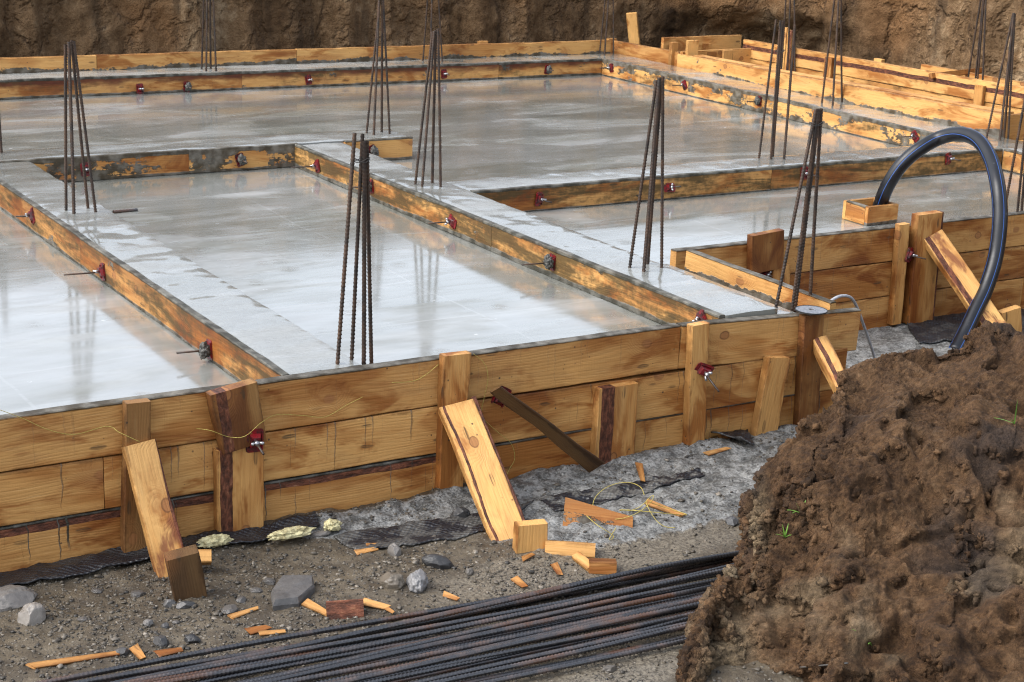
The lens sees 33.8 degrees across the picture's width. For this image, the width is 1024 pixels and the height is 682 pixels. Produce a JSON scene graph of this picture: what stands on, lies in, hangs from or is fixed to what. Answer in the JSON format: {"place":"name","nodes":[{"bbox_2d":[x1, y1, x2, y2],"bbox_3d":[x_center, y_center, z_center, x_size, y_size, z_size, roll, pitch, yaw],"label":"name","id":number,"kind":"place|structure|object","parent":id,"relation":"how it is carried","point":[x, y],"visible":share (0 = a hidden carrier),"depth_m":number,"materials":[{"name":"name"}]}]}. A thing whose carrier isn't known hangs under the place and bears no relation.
{"place":"outdoors","nodes":[
{"label":"outdoors","id":0,"kind":"place"},
{"bbox_2d":[0,323,951,681],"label":"ground","id":1,"kind":"structure","parent":0,"point":[722,471],"depth_m":6.29,"materials":[{"name":"gravel"}]},
{"bbox_2d":[0,584,37,611],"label":"stone","id":2,"kind":"object","parent":1,"relation":"on","point":[14,596],"visible":0.92,"depth_m":5.83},
{"bbox_2d":[17,602,45,625],"bbox_3d":[-1.633,0.932,5.722,0.086,0.091,0.096,16,27,39],"label":"stone","id":3,"kind":"object","parent":1,"relation":"on","point":[32,614],"visible":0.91,"depth_m":5.70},
{"bbox_2d":[25,651,119,668],"bbox_3d":[-1.408,1.030,5.468,0.334,0.008,0.026,-5,40,-29],"label":"wood scrap","id":4,"kind":"object","parent":1,"relation":"on","point":[53,662],"visible":1,"depth_m":5.45,"materials":[{"name":"brown wood"}]},
{"bbox_2d":[0,511,319,586],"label":"drainage membrane","id":5,"kind":"object","parent":1,"relation":"on","point":[86,564],"visible":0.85,"depth_m":6.15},
{"bbox_2d":[196,534,233,547],"bbox_3d":[-1.117,0.751,6.317,0.155,0.054,0.067,-8,19,-31],"label":"foam lump","id":6,"kind":"object","parent":5,"relation":"on","point":[214,540],"visible":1,"depth_m":6.30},
{"bbox_2d":[164,544,206,601],"bbox_3d":[-1.144,0.840,5.931,0.117,0.217,0.071,-13,23,-16],"label":"timber peg","id":7,"kind":"object","parent":1,"relation":"on","point":[184,567],"visible":0.87,"depth_m":5.89,"materials":[{"name":"brown wood"}]},
{"bbox_2d":[198,549,211,564],"bbox_3d":[-1.159,0.785,6.121,0.133,0.051,0.040,0,-22,-14],"label":"timber wedge","id":8,"kind":"object","parent":1,"relation":"on","point":[206,556],"visible":0.41,"depth_m":6.12,"materials":[{"name":"brown wood"}]},
{"bbox_2d":[267,526,315,540],"bbox_3d":[-0.838,0.732,6.424,0.210,0.047,0.061,-8,19,-31],"label":"foam lump","id":9,"kind":"object","parent":1,"relation":"on","point":[286,533],"visible":1,"depth_m":6.40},
{"bbox_2d":[271,575,314,610],"bbox_3d":[-0.786,0.909,5.992,0.138,0.074,0.257,5,17,9],"label":"stone","id":10,"kind":"object","parent":1,"relation":"on","point":[288,591],"visible":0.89,"depth_m":5.97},
{"bbox_2d":[0,40,610,73],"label":"formwork wall","id":11,"kind":"structure","parent":1,"relation":"on","point":[101,62],"depth_m":15.24,"materials":[{"name":"brown wood"}]},
{"bbox_2d":[301,598,326,616],"bbox_3d":[-0.678,0.934,5.898,0.136,0.008,0.037,17,38,32],"label":"wood scrap","id":12,"kind":"object","parent":1,"relation":"on","point":[308,603],"visible":1,"depth_m":5.90,"materials":[{"name":"brown wood"}]},
{"bbox_2d":[323,518,341,530],"bbox_3d":[-0.694,0.710,6.512,0.083,0.048,0.062,-8,19,-31],"label":"foam lump","id":13,"kind":"object","parent":1,"relation":"on","point":[330,524],"visible":1,"depth_m":6.50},
{"bbox_2d":[326,599,363,619],"bbox_3d":[-0.585,0.941,5.893,0.129,0.070,0.080,-2,-10,-7],"label":"timber offcut","id":14,"kind":"object","parent":1,"relation":"on","point":[339,609],"visible":0.79,"depth_m":5.86,"materials":[{"name":"brown wood"}]},
{"bbox_2d":[379,572,405,588],"bbox_3d":[-0.434,0.873,6.093,0.099,0.074,0.074,4,15,29],"label":"stone","id":15,"kind":"object","parent":1,"relation":"on","point":[389,580],"visible":1,"depth_m":6.07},
{"bbox_2d":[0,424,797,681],"bbox_3d":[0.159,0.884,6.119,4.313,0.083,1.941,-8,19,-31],"label":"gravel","id":16,"kind":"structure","parent":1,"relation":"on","point":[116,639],"depth_m":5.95,"materials":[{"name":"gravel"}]},
{"bbox_2d":[69,550,739,681],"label":"rebar","id":17,"kind":"object","parent":1,"relation":"on","point":[132,673],"visible":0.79,"depth_m":5.80,"materials":[{"name":"metal"}]},
{"bbox_2d":[190,599,637,681],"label":"rebar","id":18,"kind":"object","parent":1,"relation":"on","point":[280,666],"visible":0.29,"depth_m":5.45,"materials":[{"name":"metal"}]},
{"bbox_2d":[153,568,722,681],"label":"rebar","id":19,"kind":"object","parent":18,"relation":"on","point":[201,675],"visible":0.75,"depth_m":5.68,"materials":[{"name":"metal"}]},
{"bbox_2d":[406,568,428,593],"bbox_3d":[-0.342,0.880,6.101,0.083,0.092,0.112,1,21,-5],"label":"stone","id":20,"kind":"object","parent":1,"relation":"on","point":[417,581],"visible":0.99,"depth_m":6.07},
{"bbox_2d":[104,561,733,681],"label":"rebar","id":21,"kind":"object","parent":1,"relation":"on","point":[631,582],"visible":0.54,"depth_m":6.21,"materials":[{"name":"metal"}]},
{"bbox_2d":[33,557,733,681],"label":"rebar","id":22,"kind":"object","parent":21,"relation":"on","point":[195,653],"visible":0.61,"depth_m":5.58,"materials":[{"name":"metal"}]},
{"bbox_2d":[110,551,738,681],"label":"rebar","id":23,"kind":"object","parent":1,"relation":"on","point":[424,618],"visible":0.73,"depth_m":5.83,"materials":[{"name":"metal"}]},
{"bbox_2d":[0,308,860,571],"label":"formwork wall","id":24,"kind":"structure","parent":1,"relation":"on","point":[607,397],"depth_m":6.72,"materials":[{"name":"brown wood"}]},
{"bbox_2d":[121,439,183,577],"bbox_3d":[-1.293,0.631,6.137,0.121,0.537,0.052,-14,-1,-25],"label":"brace plank","id":25,"kind":"object","parent":24,"relation":"attached to","point":[159,524],"visible":0.8,"depth_m":6.11,"materials":[{"name":"brown wood"}]},
{"bbox_2d":[246,428,264,454],"bbox_3d":[-0.952,0.397,6.326,0.067,0.096,0.142,-5,24,-23],"label":"form clamp","id":26,"kind":"object","parent":24,"relation":"attached to","point":[257,443],"visible":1,"depth_m":6.36,"materials":[{"name":"metal"}]},
{"bbox_2d":[438,396,524,540],"bbox_3d":[-0.103,0.541,6.690,0.167,0.046,0.701,-13,63,-19],"label":"brace plank","id":27,"kind":"object","parent":24,"relation":"attached to","point":[493,495],"visible":0.9,"depth_m":6.68,"materials":[{"name":"brown wood"}]},
{"bbox_2d":[694,362,719,391],"bbox_3d":[0.870,0.169,7.415,0.096,0.067,0.170,18,27,-35],"label":"form clamp","id":28,"kind":"object","parent":24,"relation":"attached to","point":[704,369],"visible":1,"depth_m":7.44,"materials":[{"name":"metal"}]},
{"bbox_2d":[795,305,827,314],"bbox_3d":[1.376,-0.143,7.748,0.149,0.006,0.149,-8,19,-31],"label":"grinding disc","id":29,"kind":"object","parent":24,"relation":"on","point":[811,309],"visible":1,"depth_m":7.74,"materials":[{"name":"metal"}]},
{"bbox_2d":[813,335,843,392],"bbox_3d":[1.466,0.130,7.702,0.080,0.063,0.361,-12,52,-10],"label":"brace plank","id":30,"kind":"object","parent":24,"relation":"attached to","point":[828,360],"visible":0.66,"depth_m":7.71,"materials":[{"name":"brown wood"}]},
{"bbox_2d":[333,500,533,549],"bbox_3d":[-0.258,0.729,6.596,0.868,0.044,0.189,-6,18,-26],"label":"drainage membrane","id":31,"kind":"object","parent":1,"relation":"on","point":[411,533],"visible":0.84,"depth_m":6.55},
{"bbox_2d":[422,554,453,569],"bbox_3d":[-0.277,0.827,6.288,0.125,0.061,0.063,13,18,5],"label":"stone","id":32,"kind":"object","parent":1,"relation":"on","point":[437,561],"visible":1,"depth_m":6.27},
{"bbox_2d":[252,592,704,681],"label":"rebar","id":33,"kind":"object","parent":1,"relation":"on","point":[438,648],"visible":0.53,"depth_m":5.62,"materials":[{"name":"metal"}]},
{"bbox_2d":[260,585,710,681],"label":"rebar","id":34,"kind":"object","parent":33,"relation":"on","point":[358,661],"visible":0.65,"depth_m":5.66,"materials":[{"name":"metal"}]},
{"bbox_2d":[273,595,701,681],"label":"rebar","id":35,"kind":"object","parent":1,"relation":"on","point":[364,667],"visible":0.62,"depth_m":5.55,"materials":[{"name":"metal"}]},
{"bbox_2d":[312,607,697,681],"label":"rebar","id":36,"kind":"object","parent":1,"relation":"on","point":[562,636],"visible":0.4,"depth_m":5.68,"materials":[{"name":"metal"}]},
{"bbox_2d":[341,585,672,645],"bbox_3d":[-1.042,1.066,5.342,5.400,0.048,0.033,-6,19,-27],"label":"rebar","id":37,"kind":"object","parent":1,"relation":"on","point":[574,605],"visible":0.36,"depth_m":5.99,"materials":[{"name":"metal"}]},
{"bbox_2d":[135,573,723,681],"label":"rebar","id":38,"kind":"object","parent":37,"relation":"on","point":[274,658],"visible":0.37,"depth_m":5.47,"materials":[{"name":"metal"}]},
{"bbox_2d":[121,563,733,681],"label":"rebar","id":39,"kind":"object","parent":38,"relation":"on","point":[347,641],"visible":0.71,"depth_m":5.62,"materials":[{"name":"metal"}]},
{"bbox_2d":[0,53,1023,414],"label":"concrete foundation","id":40,"kind":"object","parent":1,"relation":"on","point":[252,259],"visible":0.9,"depth_m":9.95,"materials":[{"name":"concrete"}]},
{"bbox_2d":[64,40,96,213],"bbox_3d":[-2.311,-1.125,8.973,0.155,0.944,0.127,-8,19,-31],"label":"rebar bundle","id":41,"kind":"object","parent":40,"relation":"on","point":[70,49],"visible":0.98,"depth_m":8.95,"materials":[{"name":"metal"}]},
{"bbox_2d":[0,179,289,380],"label":"shutter run","id":42,"kind":"object","parent":40,"relation":"on","point":[235,358],"visible":0.93,"depth_m":7.77,"materials":[{"name":"brown wood"}]},
{"bbox_2d":[64,263,105,280],"bbox_3d":[-2.075,-0.329,8.205,0.215,0.087,0.061,-8,7,-31],"label":"form clamp","id":43,"kind":"object","parent":42,"relation":"attached to","point":[100,270],"visible":1,"depth_m":8.22,"materials":[{"name":"metal"}]},
{"bbox_2d":[176,339,212,360],"bbox_3d":[-1.330,0.044,7.082,0.163,0.087,0.069,-8,14,-31],"label":"form clamp","id":44,"kind":"object","parent":42,"relation":"attached to","point":[204,350],"visible":1,"depth_m":7.08,"materials":[{"name":"metal"}]},
{"bbox_2d":[0,143,297,181],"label":"shutter run","id":45,"kind":"object","parent":40,"relation":"on","point":[146,164],"visible":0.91,"depth_m":10.89,"materials":[{"name":"brown wood"}]},
{"bbox_2d":[201,0,216,70],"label":"rebar bundle","id":46,"kind":"object","parent":40,"relation":"on","point":[206,38],"visible":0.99,"depth_m":14.52,"materials":[{"name":"metal"}]},
{"bbox_2d":[0,58,601,99],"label":"shutter run","id":47,"kind":"object","parent":40,"relation":"on","point":[28,88],"visible":0.97,"depth_m":14.82,"materials":[{"name":"brown wood"}]},
{"bbox_2d":[335,133,372,364],"bbox_3d":[-0.611,-0.308,6.596,0.201,1.023,0.062,-8,19,-31],"label":"rebar bundle","id":48,"kind":"object","parent":40,"relation":"on","point":[364,179],"visible":0.92,"depth_m":6.58,"materials":[{"name":"metal"}]},
{"bbox_2d":[365,0,390,134],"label":"rebar bundle","id":49,"kind":"object","parent":40,"relation":"on","point":[376,41],"visible":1,"depth_m":11.71,"materials":[{"name":"metal"}]},
{"bbox_2d":[343,136,412,159],"bbox_3d":[-0.926,-1.325,11.672,0.518,0.160,0.033,-8,19,-31],"label":"form board","id":50,"kind":"object","parent":40,"relation":"on","point":[394,148],"visible":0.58,"depth_m":11.71,"materials":[{"name":"brown wood"}]},
{"bbox_2d":[414,28,441,186],"bbox_3d":[-0.486,-1.370,10.019,0.135,0.967,0.143,-8,19,-31],"label":"rebar bundle","id":51,"kind":"object","parent":40,"relation":"on","point":[434,50],"visible":0.98,"depth_m":10.02,"materials":[{"name":"metal"}]},
{"bbox_2d":[422,0,442,61],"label":"rebar bundle","id":52,"kind":"object","parent":40,"relation":"on","point":[431,28],"visible":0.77,"depth_m":15.71,"materials":[{"name":"metal"}]},
{"bbox_2d":[295,144,724,323],"bbox_3d":[-0.253,-0.646,9.471,0.039,0.163,4.598,-8,19,-31],"label":"shutter run","id":53,"kind":"object","parent":40,"relation":"on","point":[642,298],"visible":0.89,"depth_m":8.96,"materials":[{"name":"brown wood"}]},
{"bbox_2d":[521,253,555,270],"bbox_3d":[0.139,-0.399,8.670,0.206,0.090,0.066,-8,25,-31],"label":"form clamp","id":54,"kind":"object","parent":53,"relation":"attached to","point":[549,262],"visible":1,"depth_m":8.68,"materials":[{"name":"red paint"}]},
{"bbox_2d":[599,0,613,54],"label":"rebar bundle","id":55,"kind":"object","parent":40,"relation":"on","point":[606,26],"visible":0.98,"depth_m":16.82,"materials":[{"name":"metal"}]},
{"bbox_2d":[628,76,664,271],"bbox_3d":[0.683,-0.805,8.254,0.160,0.980,0.121,-13,23,-43],"label":"rebar bundle","id":56,"kind":"object","parent":40,"relation":"on","point":[658,91],"visible":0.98,"depth_m":8.24,"materials":[{"name":"metal"}]},
{"bbox_2d":[470,148,1002,211],"bbox_3d":[1.664,-1.076,11.200,4.474,0.162,0.037,-8,19,-31],"label":"shutter run","id":57,"kind":"object","parent":40,"relation":"on","point":[612,191],"visible":0.78,"depth_m":11.01,"materials":[{"name":"brown wood"}]},
{"bbox_2d":[758,19,795,158],"bbox_3d":[1.799,-1.687,11.409,0.192,0.970,0.132,-8,19,-31],"label":"rebar bundle","id":58,"kind":"object","parent":40,"relation":"on","point":[778,66],"visible":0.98,"depth_m":11.39,"materials":[{"name":"metal"}]},
{"bbox_2d":[602,59,959,145],"bbox_3d":[2.156,-2.059,14.591,0.037,0.161,4.838,-8,19,-31],"label":"shutter run","id":59,"kind":"object","parent":40,"relation":"on","point":[870,128],"visible":0.77,"depth_m":14.47,"materials":[{"name":"brown wood"}]},
{"bbox_2d":[774,108,822,311],"bbox_3d":[1.341,-0.591,7.814,0.264,0.973,0.053,-8,19,-31],"label":"rebar bundle","id":60,"kind":"object","parent":40,"relation":"on","point":[815,132],"visible":0.99,"depth_m":7.81,"materials":[{"name":"metal"}]},
{"bbox_2d":[821,0,842,105],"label":"rebar bundle","id":61,"kind":"object","parent":40,"relation":"on","point":[828,47],"visible":0.98,"depth_m":14.05,"materials":[{"name":"metal"}]},
{"bbox_2d":[677,54,1023,139],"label":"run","id":62,"kind":"object","parent":40,"relation":"on","point":[948,112],"visible":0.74,"depth_m":14.04,"materials":[{"name":"brown wood"}]},
{"bbox_2d":[685,40,698,55],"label":"timber block","id":63,"kind":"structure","parent":62,"relation":"on","point":[692,47],"depth_m":16.16,"materials":[{"name":"brown wood"}]},
{"bbox_2d":[781,0,795,71],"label":"rebar bundle","id":64,"kind":"object","parent":62,"relation":"on","point":[789,35],"visible":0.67,"depth_m":15.82,"materials":[{"name":"metal"}]},
{"bbox_2d":[842,197,898,225],"bbox_3d":[2.213,-0.800,10.409,0.249,0.124,0.223,-8,19,-31],"label":"pipe box","id":65,"kind":"object","parent":40,"relation":"on","point":[864,211],"visible":0.97,"depth_m":10.34,"materials":[{"name":"brown wood"}]},
{"bbox_2d":[872,127,1007,349],"bbox_3d":[2.577,-0.630,9.863,0.539,1.124,1.398,-1,17,-11],"label":"water pipe","id":66,"kind":"object","parent":65,"relation":"in","point":[980,143],"visible":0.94,"depth_m":9.66,"materials":[{"name":"black plastic"}]},
{"bbox_2d":[986,13,1015,140],"bbox_3d":[3.724,-1.970,12.640,0.208,0.971,0.145,-8,19,-31],"label":"rebar bundle","id":67,"kind":"object","parent":40,"relation":"on","point":[1009,70],"visible":0.96,"depth_m":12.64,"materials":[{"name":"metal"}]},
{"bbox_2d":[1002,149,1023,173],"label":"form board","id":68,"kind":"object","parent":40,"relation":"on","point":[1007,159],"visible":0.67,"depth_m":12.25,"materials":[{"name":"brown wood"}]},
{"bbox_2d":[1007,99,1023,211],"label":"rebar bundle","id":69,"kind":"object","parent":40,"relation":"on","point":[1021,167],"visible":0.91,"depth_m":10.05,"materials":[{"name":"metal"}]},
{"bbox_2d":[326,597,700,681],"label":"rebar","id":70,"kind":"object","parent":1,"relation":"on","point":[683,602],"visible":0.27,"depth_m":5.81,"materials":[{"name":"metal"}]},
{"bbox_2d":[390,623,660,681],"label":"rebar","id":71,"kind":"object","parent":1,"relation":"on","point":[426,675],"visible":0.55,"depth_m":5.55,"materials":[{"name":"metal"}]},
{"bbox_2d":[236,583,710,681],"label":"rebar","id":72,"kind":"object","parent":71,"relation":"on","point":[659,593],"visible":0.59,"depth_m":5.83,"materials":[{"name":"metal"}]},
{"bbox_2d":[242,578,716,681],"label":"rebar","id":73,"kind":"object","parent":72,"relation":"on","point":[559,612],"visible":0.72,"depth_m":5.75,"materials":[{"name":"metal"}]},
{"bbox_2d":[357,611,694,681],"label":"rebar","id":74,"kind":"object","parent":71,"relation":"on","point":[570,639],"visible":0.52,"depth_m":5.64,"materials":[{"name":"metal"}]},
{"bbox_2d":[512,519,547,553],"bbox_3d":[0.069,0.764,6.447,0.127,0.151,0.051,-3,17,-17],"label":"timber peg","id":75,"kind":"object","parent":1,"relation":"on","point":[530,535],"visible":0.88,"depth_m":6.42,"materials":[{"name":"brown wood"}]},
{"bbox_2d":[379,592,703,659],"bbox_3d":[-0.980,1.103,5.224,5.400,0.059,0.033,-6,63,-28],"label":"rebar","id":76,"kind":"object","parent":1,"relation":"on","point":[591,615],"visible":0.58,"depth_m":5.84,"materials":[{"name":"metal"}]},
{"bbox_2d":[490,386,604,472],"bbox_3d":[0.152,0.364,7.014,0.095,0.655,0.017,-30,38,28],"label":"fallen brace","id":77,"kind":"object","parent":1,"relation":"on","point":[587,460],"visible":1,"depth_m":7.02,"materials":[{"name":"brown wood"}]},
{"bbox_2d":[409,617,687,681],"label":"rebar","id":78,"kind":"object","parent":1,"relation":"on","point":[679,620],"visible":0.36,"depth_m":5.81,"materials":[{"name":"metal"}]},
{"bbox_2d":[330,601,698,681],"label":"rebar","id":79,"kind":"object","parent":78,"relation":"on","point":[498,646],"visible":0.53,"depth_m":5.59,"materials":[{"name":"metal"}]},
{"bbox_2d":[359,610,695,681],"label":"rebar","id":80,"kind":"object","parent":78,"relation":"on","point":[417,672],"visible":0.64,"depth_m":5.44,"materials":[{"name":"metal"}]},
{"bbox_2d":[411,621,686,681],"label":"rebar","id":81,"kind":"object","parent":1,"relation":"on","point":[524,658],"visible":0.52,"depth_m":5.57,"materials":[{"name":"metal"}]},
{"bbox_2d":[455,635,685,681],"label":"rebar","id":82,"kind":"object","parent":1,"relation":"on","point":[494,676],"visible":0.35,"depth_m":5.56,"materials":[{"name":"metal"}]},
{"bbox_2d":[429,624,685,681],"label":"rebar","id":83,"kind":"object","parent":82,"relation":"on","point":[469,675],"visible":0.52,"depth_m":5.56,"materials":[{"name":"metal"}]},
{"bbox_2d":[545,540,595,557],"bbox_3d":[0.222,0.795,6.440,0.191,0.056,0.051,3,-3,3],"label":"timber offcut","id":84,"kind":"object","parent":1,"relation":"on","point":[569,548],"visible":0.91,"depth_m":6.42,"materials":[{"name":"brown wood"}]},
{"bbox_2d":[572,552,588,571],"bbox_3d":[0.272,0.832,6.339,0.039,0.020,0.117,-29,35,-22],"label":"timber splinter","id":85,"kind":"object","parent":1,"relation":"on","point":[580,559],"visible":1,"depth_m":6.34,"materials":[{"name":"brown wood"}]},
{"bbox_2d":[479,638,685,681],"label":"rebar","id":86,"kind":"object","parent":1,"relation":"on","point":[589,661],"visible":0.42,"depth_m":5.56,"materials":[{"name":"metal"}]},
{"bbox_2d":[563,497,632,527],"bbox_3d":[0.344,0.703,6.721,0.277,0.008,0.182,6,39,2],"label":"thin board","id":87,"kind":"object","parent":1,"relation":"on","point":[577,511],"visible":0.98,"depth_m":6.72,"materials":[{"name":"brown wood"}]},
{"bbox_2d":[589,558,616,574],"bbox_3d":[0.339,0.845,6.316,0.102,0.050,0.070,2,4,0],"label":"timber offcut","id":88,"kind":"object","parent":1,"relation":"on","point":[607,566],"visible":0.93,"depth_m":6.28,"materials":[{"name":"brown wood"}]},
{"bbox_2d":[539,468,704,511],"bbox_3d":[0.491,0.623,7.050,0.862,0.036,0.152,-8,20,-32],"label":"drainage membrane","id":89,"kind":"object","parent":1,"relation":"on","point":[555,503],"visible":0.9,"depth_m":7.03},
{"bbox_2d":[593,482,686,527],"bbox_3d":[0.513,0.662,6.776,0.370,0.073,0.265,13,20,33],"label":"yellow cord","id":90,"kind":"object","parent":1,"relation":"on","point":[645,507],"visible":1,"depth_m":6.75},
{"bbox_2d":[606,38,716,65],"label":"formwork wall","id":91,"kind":"structure","parent":1,"relation":"on","point":[662,55],"depth_m":16.69,"materials":[{"name":"brown wood"}]},
{"bbox_2d":[661,35,750,62],"bbox_3d":[1.986,-2.862,16.732,1.031,0.283,0.461,-8,19,-31],"label":"formwork box","id":92,"kind":"object","parent":91,"relation":"attached to","point":[726,47],"visible":0.59,"depth_m":16.76,"materials":[{"name":"brown wood"}]},
{"bbox_2d":[645,499,685,516],"bbox_3d":[0.624,0.681,6.857,0.190,0.009,0.036,18,39,30],"label":"wood scrap","id":93,"kind":"object","parent":1,"relation":"on","point":[666,510],"visible":0.92,"depth_m":6.86,"materials":[{"name":"brown wood"}]},
{"bbox_2d":[711,429,754,444],"bbox_3d":[1.039,0.437,7.622,0.214,0.036,0.186,-8,19,-31],"label":"drainage membrane","id":94,"kind":"object","parent":1,"relation":"on","point":[743,435],"visible":1,"depth_m":7.64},
{"bbox_2d":[684,249,835,312],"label":"formwork wall","id":95,"kind":"structure","parent":1,"relation":"on","point":[737,278],"depth_m":8.31,"materials":[{"name":"brown wood"}]},
{"bbox_2d":[830,294,875,357],"bbox_3d":[1.703,-0.033,8.356,0.054,0.485,0.594,16,21,39],"label":"conduit","id":96,"kind":"object","parent":95,"relation":"attached to","point":[861,317],"visible":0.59,"depth_m":8.37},
{"bbox_2d":[670,210,1023,329],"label":"formwork wall","id":97,"kind":"structure","parent":1,"relation":"on","point":[876,276],"depth_m":9.59,"materials":[{"name":"brown wood"}]},
{"bbox_2d":[924,229,1005,326],"bbox_3d":[2.582,-0.306,9.568,0.137,0.711,0.052,-28,-13,-14],"label":"brace plank","id":98,"kind":"object","parent":97,"relation":"attached to","point":[954,268],"visible":0.84,"depth_m":9.57,"materials":[{"name":"brown wood"}]},
{"bbox_2d":[675,320,1023,681],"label":"soil mound","id":99,"kind":"object","parent":1,"relation":"on","point":[900,548],"visible":0.99,"depth_m":5.76,"materials":[{"name":"soil"}]},
{"bbox_2d":[743,39,1023,140],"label":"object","id":100,"kind":"object","parent":1,"relation":"on","point":[970,89],"visible":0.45,"depth_m":15.11,"materials":[{"name":"brown wood"}]},
{"bbox_2d":[782,27,792,70],"bbox_3d":[2.645,-2.739,16.260,0.037,0.555,0.154,-8,19,-31],"label":"timber stake","id":101,"kind":"object","parent":100,"relation":"attached to","point":[784,67],"visible":0.31,"depth_m":16.21,"materials":[{"name":"brown wood"}]},
{"bbox_2d":[929,68,981,78],"bbox_3d":[3.935,-2.372,14.934,0.750,0.052,0.036,-13,4,-39],"label":"timber strut","id":102,"kind":"object","parent":100,"relation":"on","point":[955,72],"visible":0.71,"depth_m":14.93,"materials":[{"name":"brown wood"}]},
{"bbox_2d":[967,0,986,79],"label":"rebar bundle","id":103,"kind":"object","parent":100,"relation":"on","point":[983,12],"visible":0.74,"depth_m":14.54,"materials":[{"name":"metal"}]},
{"bbox_2d":[907,308,1023,343],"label":"drainage membrane","id":104,"kind":"object","parent":1,"relation":"on","point":[937,329],"visible":0.44,"depth_m":9.68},
{"bbox_2d":[998,305,1021,331],"bbox_3d":[2.846,-0.092,9.633,0.132,0.200,0.050,-17,24,-16],"label":"timber peg","id":105,"kind":"object","parent":1,"relation":"on","point":[1011,315],"visible":0.48,"depth_m":9.59,"materials":[{"name":"brown wood"}]},
{"bbox_2d":[0,0,1023,84],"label":"earth bank","id":106,"kind":"structure","parent":0,"point":[916,34],"depth_m":17.46,"materials":[{"name":"soil"}]},
{"bbox_2d":[626,12,640,44],"bbox_3d":[1.337,-3.099,18.203,0.118,0.896,0.047,-1,23,17],"label":"brace board","id":107,"kind":"object","parent":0,"point":[633,28],"visible":0.37,"depth_m":18.07,"materials":[{"name":"brown wood"}]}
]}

